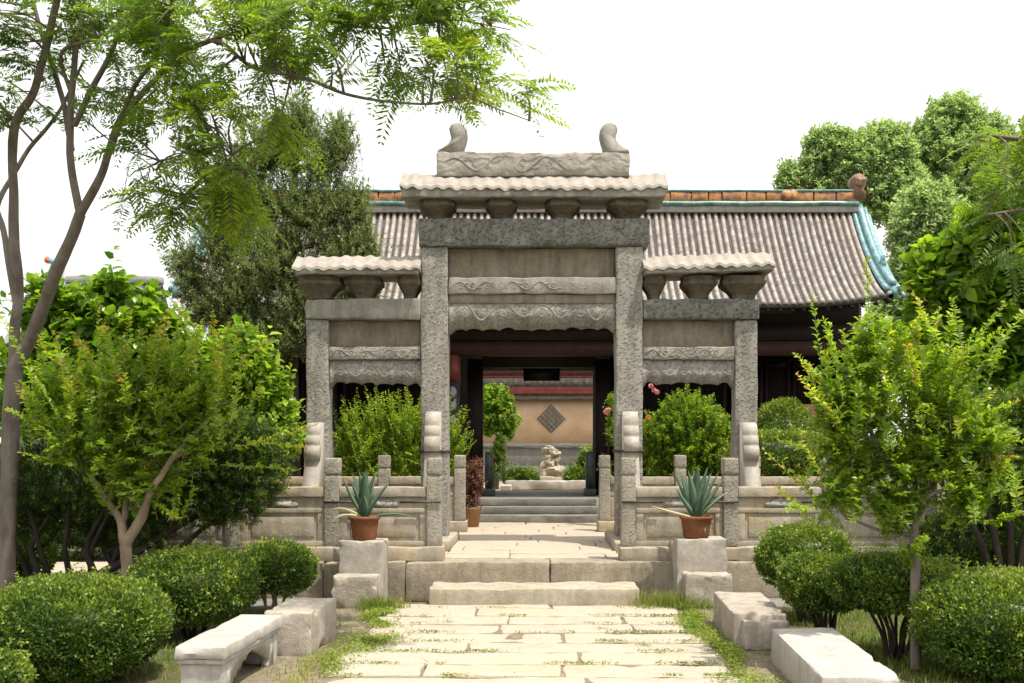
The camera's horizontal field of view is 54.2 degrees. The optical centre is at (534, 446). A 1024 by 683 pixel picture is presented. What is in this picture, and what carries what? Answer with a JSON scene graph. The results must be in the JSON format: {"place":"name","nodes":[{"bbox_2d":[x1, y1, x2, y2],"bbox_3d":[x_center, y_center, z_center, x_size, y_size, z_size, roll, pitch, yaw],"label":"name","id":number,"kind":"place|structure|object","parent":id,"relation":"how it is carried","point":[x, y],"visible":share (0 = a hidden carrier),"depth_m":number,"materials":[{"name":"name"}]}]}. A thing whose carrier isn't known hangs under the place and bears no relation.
{"place":"outdoors","nodes":[
{"label":"outdoors","id":0,"kind":"place"},
{"bbox_2d":[33,562,108,575],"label":"side path","id":1,"kind":"structure","parent":0,"point":[58,567],"depth_m":16.88,"materials":[{"name":"beige stone"}]},
{"bbox_2d":[4,275,167,470],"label":"side hall","id":2,"kind":"structure","parent":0,"point":[69,279],"depth_m":32.80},
{"bbox_2d":[500,484,511,489],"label":"kerb block","id":3,"kind":"structure","parent":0,"point":[505,487],"depth_m":27.61,"materials":[{"name":"stone"}]},
{"bbox_2d":[233,607,786,682],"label":"path bed","id":4,"kind":"object","parent":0,"point":[250,671],"visible":0.2,"depth_m":9.40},
{"bbox_2d":[174,614,283,682],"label":"stone bench","id":5,"kind":"object","parent":4,"relation":"on","point":[224,652],"visible":0.98,"depth_m":8.36,"materials":[{"name":"white stone"}]},
{"bbox_2d":[264,597,335,655],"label":"stone block","id":6,"kind":"structure","parent":4,"relation":"on","point":[308,626],"depth_m":9.79,"materials":[{"name":"grey stone"}]},
{"bbox_2d":[331,573,383,607],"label":"stone block","id":7,"kind":"structure","parent":4,"relation":"on","point":[347,588],"depth_m":12.59,"materials":[{"name":"grey stone"}]},
{"bbox_2d":[272,584,777,682],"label":"grass tufts","id":8,"kind":"object","parent":4,"relation":"on","point":[665,601],"visible":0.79,"depth_m":12.43,"materials":[{"name":"green plant"}]},
{"bbox_2d":[713,591,788,650],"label":"stone block","id":9,"kind":"structure","parent":4,"relation":"on","point":[749,621],"depth_m":10.14,"materials":[{"name":"grey stone"}]},
{"bbox_2d":[0,450,1023,682],"bbox_3d":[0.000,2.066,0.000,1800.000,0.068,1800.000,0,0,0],"label":"ground","id":10,"kind":"structure","parent":0,"point":[154,678],"depth_m":9.82,"materials":[{"name":"green plant"}]},
{"bbox_2d":[0,636,38,682],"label":"clipped bush","id":11,"kind":"object","parent":10,"relation":"on","point":[15,667],"visible":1,"depth_m":7.36,"materials":[{"name":"green plant"}]},
{"bbox_2d":[16,522,60,582],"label":"clipped bush","id":12,"kind":"object","parent":10,"relation":"on","point":[51,558],"visible":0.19,"depth_m":14.44,"materials":[{"name":"green plant"}]},
{"bbox_2d":[44,256,64,286],"bbox_3d":[-14.405,-1.850,30.000,0.626,7.740,0.211,0,0,0],"label":"signal mast","id":13,"kind":"object","parent":10,"relation":"on","point":[48,260],"visible":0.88,"depth_m":29.93,"materials":[{"name":"blue paint"}]},
{"bbox_2d":[0,563,178,682],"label":"clipped bush","id":14,"kind":"object","parent":10,"relation":"on","point":[76,622],"visible":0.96,"depth_m":8.43,"materials":[{"name":"green plant"}]},
{"bbox_2d":[0,452,188,561],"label":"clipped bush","id":15,"kind":"object","parent":10,"relation":"on","point":[69,551],"visible":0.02,"depth_m":18.09,"materials":[{"name":"green plant"}]},
{"bbox_2d":[0,245,280,563],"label":"broadleaf shrub","id":16,"kind":"object","parent":10,"relation":"on","point":[116,293],"visible":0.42,"depth_m":14.38,"materials":[{"name":"green plant"}]},
{"bbox_2d":[0,400,299,582],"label":"spreading shrub","id":17,"kind":"object","parent":10,"relation":"on","point":[210,500],"visible":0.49,"depth_m":12.86,"materials":[{"name":"green plant"}]},
{"bbox_2d":[0,297,318,577],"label":"crape myrtle","id":18,"kind":"object","parent":10,"relation":"on","point":[186,406],"visible":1,"depth_m":10.87,"materials":[{"name":"green plant"}]},
{"bbox_2d":[125,535,265,638],"bbox_3d":[-3.678,1.525,10.785,1.454,1.160,1.461,0,0,0],"label":"clipped bush","id":19,"kind":"object","parent":10,"relation":"on","point":[207,584],"visible":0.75,"depth_m":10.37,"materials":[{"name":"green plant"}]},
{"bbox_2d":[180,319,309,485],"bbox_3d":[-4.452,0.050,14.920,2.230,3.955,1.376,0,0,0],"label":"broadleaf shrub","id":20,"kind":"object","parent":10,"relation":"on","point":[277,402],"visible":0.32,"depth_m":14.72,"materials":[{"name":"green plant"}]},
{"bbox_2d":[157,89,400,476],"bbox_3d":[-4.855,-2.381,18.835,4.738,8.851,1.751,0,0,-9],"label":"juniper tree","id":21,"kind":"object","parent":10,"relation":"on","point":[266,275],"visible":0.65,"depth_m":18.63,"materials":[{"name":"green plant"}]},
{"bbox_2d":[236,531,322,610],"bbox_3d":[-3.186,1.567,12.195,1.143,1.074,1.093,0,0,0],"label":"clipped bush","id":22,"kind":"object","parent":10,"relation":"on","point":[288,566],"visible":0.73,"depth_m":11.93,"materials":[{"name":"green plant"}]},
{"bbox_2d":[0,0,575,588],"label":"feathery tree","id":23,"kind":"object","parent":10,"relation":"on","point":[154,32],"visible":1,"depth_m":10.54,"materials":[{"name":"green plant"}]},
{"bbox_2d":[112,558,780,601],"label":"terrace","id":24,"kind":"structure","parent":10,"relation":"on","point":[413,580],"depth_m":13.45,"materials":[{"name":"stone"}]},
{"bbox_2d":[128,458,444,561],"bbox_3d":[-3.427,0.855,13.730,4.369,1.417,0.352,0,0,0],"label":"stone balustrade","id":25,"kind":"object","parent":24,"relation":"on","point":[302,514],"visible":0.51,"depth_m":13.66,"materials":[{"name":"stone"}]},
{"bbox_2d":[445,522,617,560],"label":"terrace paving","id":26,"kind":"structure","parent":24,"relation":"on","point":[511,540],"depth_m":16.21,"materials":[{"name":"beige stone"}]},
{"bbox_2d":[263,455,467,531],"bbox_3d":[-3.427,0.855,18.408,4.368,1.421,0.352,0,0,0],"label":"stone balustrade","id":27,"kind":"object","parent":26,"relation":"on","point":[458,521],"visible":0.16,"depth_m":18.30,"materials":[{"name":"stone"}]},
{"bbox_2d":[332,384,476,476],"bbox_3d":[-2.639,0.161,19.379,3.050,2.812,1.553,0,0,0],"label":"feathery shrub","id":28,"kind":"object","parent":26,"relation":"on","point":[367,451],"visible":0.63,"depth_m":19.27,"materials":[{"name":"green plant"}]},
{"bbox_2d":[466,455,487,526],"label":"potted red shrub","id":29,"kind":"object","parent":26,"relation":"on","point":[474,483],"visible":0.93,"depth_m":19.31,"materials":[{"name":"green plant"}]},
{"bbox_2d":[292,123,775,552],"bbox_3d":[-0.020,-1.762,15.800,7.450,6.676,2.015,0,0,0],"label":"stone gateway","id":30,"kind":"object","parent":26,"relation":"on","point":[562,269],"visible":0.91,"depth_m":15.61,"materials":[{"name":"stone"}]},
{"bbox_2d":[475,498,597,523],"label":"hall steps","id":31,"kind":"structure","parent":26,"relation":"on","point":[546,510],"depth_m":20.69,"materials":[{"name":"grey stone"}]},
{"bbox_2d":[596,391,613,476],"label":"rose bush","id":32,"kind":"object","parent":26,"relation":"on","point":[609,418],"visible":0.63,"depth_m":19.57,"materials":[{"name":"green plant"}]},
{"bbox_2d":[642,384,730,476],"bbox_3d":[3.046,0.158,19.434,2.133,2.819,1.472,0,0,0],"label":"flowering bush","id":33,"kind":"object","parent":26,"relation":"on","point":[664,439],"visible":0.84,"depth_m":19.19,"materials":[{"name":"green plant"}]},
{"bbox_2d":[596,455,819,531],"bbox_3d":[3.324,0.854,18.412,4.368,1.423,0.356,0,0,0],"label":"stone balustrade","id":34,"kind":"object","parent":26,"relation":"on","point":[604,522],"visible":0.2,"depth_m":18.31,"materials":[{"name":"stone"}]},
{"bbox_2d":[709,438,730,476],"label":"clipped bush","id":35,"kind":"object","parent":24,"relation":"on","point":[725,448],"visible":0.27,"depth_m":18.90,"materials":[{"name":"green plant"}]},
{"bbox_2d":[618,458,937,560],"bbox_3d":[3.327,0.854,13.730,4.362,1.420,0.353,0,0,0],"label":"stone balustrade","id":36,"kind":"object","parent":24,"relation":"on","point":[741,515],"visible":0.43,"depth_m":13.66,"materials":[{"name":"stone"}]},
{"bbox_2d":[730,425,840,480],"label":"clipped bush","id":37,"kind":"object","parent":24,"relation":"on","point":[794,459],"visible":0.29,"depth_m":18.75,"materials":[{"name":"green plant"}]},
{"bbox_2d":[500,462,539,483],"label":"clipped bush","id":38,"kind":"object","parent":10,"relation":"on","point":[522,473],"visible":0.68,"depth_m":29.25,"materials":[{"name":"green plant"}]},
{"bbox_2d":[429,581,638,606],"bbox_3d":[-0.016,1.944,13.101,2.701,0.289,0.693,0,0,0],"label":"entrance step","id":39,"kind":"object","parent":10,"relation":"on","point":[580,593],"visible":0.81,"depth_m":12.76,"materials":[{"name":"stone"}]},
{"bbox_2d":[250,598,905,609],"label":"gutter paving","id":40,"kind":"structure","parent":10,"relation":"on","point":[777,602],"depth_m":12.99,"materials":[{"name":"grey stone"}]},
{"bbox_2d":[339,538,388,599],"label":"stone block","id":41,"kind":"structure","parent":40,"relation":"on","point":[363,556],"depth_m":13.01,"materials":[{"name":"stone"}]},
{"bbox_2d":[330,469,411,539],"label":"potted agave","id":42,"kind":"object","parent":41,"relation":"on","point":[364,523],"visible":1,"depth_m":13.12,"materials":[{"name":"plant"}]},
{"bbox_2d":[672,536,726,598],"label":"stone block","id":43,"kind":"structure","parent":40,"relation":"on","point":[709,554],"depth_m":13.04,"materials":[{"name":"stone"}]},
{"bbox_2d":[650,465,726,538],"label":"potted agave","id":44,"kind":"object","parent":43,"relation":"on","point":[695,497],"visible":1,"depth_m":13.14,"materials":[{"name":"plant"}]},
{"bbox_2d":[682,571,732,607],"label":"stone block","id":45,"kind":"structure","parent":40,"relation":"on","point":[697,583],"depth_m":12.66,"materials":[{"name":"grey stone"}]},
{"bbox_2d":[757,396,823,440],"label":"clipped bush","id":46,"kind":"object","parent":10,"relation":"on","point":[785,405],"visible":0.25,"depth_m":19.70,"materials":[{"name":"green plant"}]},
{"bbox_2d":[749,515,855,621],"bbox_3d":[3.231,1.458,11.952,1.296,1.277,1.167,0,0,0],"label":"clipped bush","id":47,"kind":"object","parent":10,"relation":"on","point":[782,539],"visible":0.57,"depth_m":11.72,"materials":[{"name":"green plant"}]},
{"bbox_2d":[766,541,856,629],"bbox_3d":[3.008,1.542,10.438,1.098,1.115,1.138,0,0,0],"label":"clipped bush","id":48,"kind":"object","parent":10,"relation":"on","point":[799,577],"visible":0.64,"depth_m":10.22,"materials":[{"name":"green plant"}]},
{"bbox_2d":[771,628,899,682],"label":"stone slab","id":49,"kind":"structure","parent":10,"relation":"on","point":[820,655],"depth_m":8.31,"materials":[{"name":"white stone"}]},
{"bbox_2d":[769,116,932,230],"bbox_3d":[10.793,-4.608,33.970,5.742,13.290,2.324,0,0,0],"label":"broadleaf tree","id":50,"kind":"object","parent":10,"relation":"on","point":[879,156],"visible":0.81,"depth_m":33.55,"materials":[{"name":"green plant"}]},
{"bbox_2d":[818,538,960,660],"bbox_3d":[3.470,1.497,9.764,1.399,1.199,1.326,0,0,0],"label":"clipped bush","id":51,"kind":"object","parent":10,"relation":"on","point":[871,583],"visible":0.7,"depth_m":9.47,"materials":[{"name":"green plant"}]},
{"bbox_2d":[762,256,1023,669],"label":"crape myrtle","id":52,"kind":"object","parent":10,"relation":"on","point":[855,412],"visible":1,"depth_m":8.96,"materials":[{"name":"green plant"}]},
{"bbox_2d":[866,175,970,335],"bbox_3d":[11.646,-3.040,29.942,3.909,10.145,2.066,0,0,0],"label":"broadleaf tree","id":53,"kind":"object","parent":10,"relation":"on","point":[928,209],"visible":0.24,"depth_m":29.63,"materials":[{"name":"green plant"}]},
{"bbox_2d":[876,196,1023,501],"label":"broadleaf shrub","id":54,"kind":"object","parent":10,"relation":"on","point":[936,270],"visible":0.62,"depth_m":13.40,"materials":[{"name":"green plant"}]},
{"bbox_2d":[901,555,1023,682],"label":"clipped bush","id":55,"kind":"object","parent":10,"relation":"on","point":[964,622],"visible":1,"depth_m":8.51,"materials":[{"name":"green plant"}]},
{"bbox_2d":[908,87,1017,494],"bbox_3d":[16.324,-5.610,36.959,5.893,15.269,2.610,0,0,0],"label":"broadleaf tree","id":56,"kind":"object","parent":10,"relation":"on","point":[945,125],"visible":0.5,"depth_m":36.43,"materials":[{"name":"green plant"}]},
{"bbox_2d":[906,501,1023,581],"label":"clipped bush","id":57,"kind":"object","parent":10,"relation":"on","point":[939,542],"visible":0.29,"depth_m":12.67,"materials":[{"name":"green plant"}]},
{"bbox_2d":[930,380,1023,581],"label":"spreading shrub","id":58,"kind":"object","parent":10,"relation":"on","point":[1014,413],"visible":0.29,"depth_m":12.35,"materials":[{"name":"green plant"}]},
{"bbox_2d":[936,115,1023,305],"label":"feathery tree","id":59,"kind":"object","parent":10,"relation":"on","point":[989,170],"visible":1,"depth_m":12.67,"materials":[{"name":"green plant"}]},
{"bbox_2d":[997,130,1023,501],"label":"broadleaf tree","id":60,"kind":"object","parent":10,"relation":"on","point":[1013,171],"visible":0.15,"depth_m":32.66,"materials":[{"name":"green plant"}]},
{"bbox_2d":[0,0,1023,447],"label":"sky","id":61,"kind":"structure","parent":0,"point":[699,94],"materials":[{"name":"white"}]},
{"bbox_2d":[466,490,598,519],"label":"hall floor","id":62,"kind":"structure","parent":0,"point":[539,493],"depth_m":22.74,"materials":[{"name":"grey stone"}]},
{"bbox_2d":[797,404,816,425],"bbox_3d":[5.750,0.086,21.265,0.463,1.989,0.090,0,0,0],"label":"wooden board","id":63,"kind":"object","parent":62,"relation":"on","point":[812,412],"visible":0.09,"depth_m":21.22,"materials":[{"name":"brown wood"}]},
{"bbox_2d":[164,173,905,495],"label":"temple hall","id":64,"kind":"structure","parent":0,"point":[820,244],"depth_m":22.30,"materials":[{"name":"tile"}]},
{"bbox_2d":[280,363,305,476],"bbox_3d":[-5.419,-0.410,22.379,0.553,2.940,0.078,0,0,0],"label":"lattice door","id":65,"kind":"structure","parent":64,"relation":"in","point":[300,365],"depth_m":22.34,"materials":[{"name":"brown wood"}]},
{"bbox_2d":[344,383,370,476],"bbox_3d":[-3.974,-0.410,22.379,0.592,2.940,0.078,0,0,0],"label":"lattice door","id":66,"kind":"structure","parent":64,"relation":"in","point":[368,385],"depth_m":22.36,"materials":[{"name":"brown wood"}]},
{"bbox_2d":[373,383,399,474],"bbox_3d":[-3.321,-0.410,22.379,0.593,2.940,0.078,0,0,0],"label":"lattice door","id":67,"kind":"structure","parent":64,"relation":"in","point":[397,386],"depth_m":22.36,"materials":[{"name":"brown wood"}]},
{"bbox_2d":[402,383,420,475],"bbox_3d":[-2.669,-0.410,22.379,0.592,2.940,0.078,0,0,0],"label":"lattice door","id":68,"kind":"structure","parent":64,"relation":"in","point":[403,386],"depth_m":22.36,"materials":[{"name":"brown wood"}]},
{"bbox_2d":[612,363,613,475],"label":"lattice door","id":69,"kind":"structure","parent":64,"relation":"in","point":[612,363],"depth_m":22.34,"materials":[{"name":"brown wood"}]},
{"bbox_2d":[642,382,667,476],"bbox_3d":[2.669,-0.410,22.379,0.592,2.940,0.078,0,0,0],"label":"lattice door","id":70,"kind":"structure","parent":64,"relation":"in","point":[665,389],"depth_m":22.36,"materials":[{"name":"brown wood"}]},
{"bbox_2d":[670,382,696,475],"bbox_3d":[3.321,-0.410,22.379,0.593,2.940,0.078,0,0,0],"label":"lattice door","id":71,"kind":"structure","parent":64,"relation":"in","point":[694,385],"depth_m":22.35,"materials":[{"name":"brown wood"}]},
{"bbox_2d":[699,383,725,475],"bbox_3d":[3.974,-0.410,22.379,0.592,2.940,0.078,0,0,0],"label":"lattice door","id":72,"kind":"structure","parent":64,"relation":"in","point":[723,385],"depth_m":22.36,"materials":[{"name":"brown wood"}]},
{"bbox_2d":[757,363,762,427],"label":"lattice door","id":73,"kind":"structure","parent":64,"relation":"in","point":[759,365],"depth_m":22.34,"materials":[{"name":"brown wood"}]},
{"bbox_2d":[764,363,789,419],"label":"lattice door","id":74,"kind":"structure","parent":64,"relation":"in","point":[766,365],"depth_m":22.36,"materials":[{"name":"brown wood"}]},
{"bbox_2d":[792,363,816,414],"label":"lattice door","id":75,"kind":"structure","parent":64,"relation":"in","point":[794,365],"depth_m":22.36,"materials":[{"name":"brown wood"}]},
{"bbox_2d":[819,363,843,480],"bbox_3d":[6.644,-0.410,22.379,0.553,2.940,0.078,0,0,0],"label":"lattice door","id":76,"kind":"structure","parent":64,"relation":"in","point":[831,364],"depth_m":22.36,"materials":[{"name":"brown wood"}]},
{"bbox_2d":[321,604,750,682],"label":"path","id":77,"kind":"structure","parent":0,"point":[525,663],"depth_m":10.03,"materials":[{"name":"beige stone"}]},
{"bbox_2d":[299,601,788,682],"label":"clover weeds","id":78,"kind":"object","parent":77,"relation":"on","point":[730,649],"visible":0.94,"depth_m":10.19,"materials":[{"name":"green plant"}]},
{"bbox_2d":[483,371,592,480],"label":"courtyard wall","id":79,"kind":"structure","parent":0,"point":[558,415],"depth_m":35.92,"materials":[{"name":"beige paint"}]},
{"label":"rear court ground","id":80,"kind":"structure","parent":0,"visible":0},
{"bbox_2d":[483,431,509,487],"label":"cone shrub","id":81,"kind":"object","parent":80,"relation":"on","point":[499,449],"visible":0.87,"depth_m":28.50,"materials":[{"name":"green plant"}]},
{"bbox_2d":[483,382,522,488],"bbox_3d":[-1.084,-0.337,28.956,1.528,3.120,1.100,0,0,0],"label":"topiary tree","id":82,"kind":"object","parent":80,"relation":"on","point":[498,401],"visible":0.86,"depth_m":28.77,"materials":[{"name":"green plant"}]},
{"bbox_2d":[505,480,584,489],"bbox_3d":[0.351,1.087,28.344,2.440,0.310,0.329,0,0,0],"label":"stone border","id":83,"kind":"object","parent":80,"relation":"on","point":[548,485],"visible":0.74,"depth_m":28.20,"materials":[{"name":"stone"}]},
{"bbox_2d":[538,445,564,480],"bbox_3d":[0.504,0.592,30.998,0.866,1.306,0.620,0,0,0],"label":"garden rockery","id":84,"kind":"object","parent":80,"relation":"on","point":[551,467],"visible":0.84,"depth_m":30.86,"materials":[{"name":"stone"}]},
{"bbox_2d":[560,462,584,480],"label":"clipped bush","id":85,"kind":"object","parent":80,"relation":"on","point":[574,473],"visible":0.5,"depth_m":29.25,"materials":[{"name":"green plant"}]},
{"bbox_2d":[572,441,592,466],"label":"clipped bush","id":86,"kind":"object","parent":80,"relation":"on","point":[582,453],"visible":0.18,"depth_m":29.66,"materials":[{"name":"green plant"}]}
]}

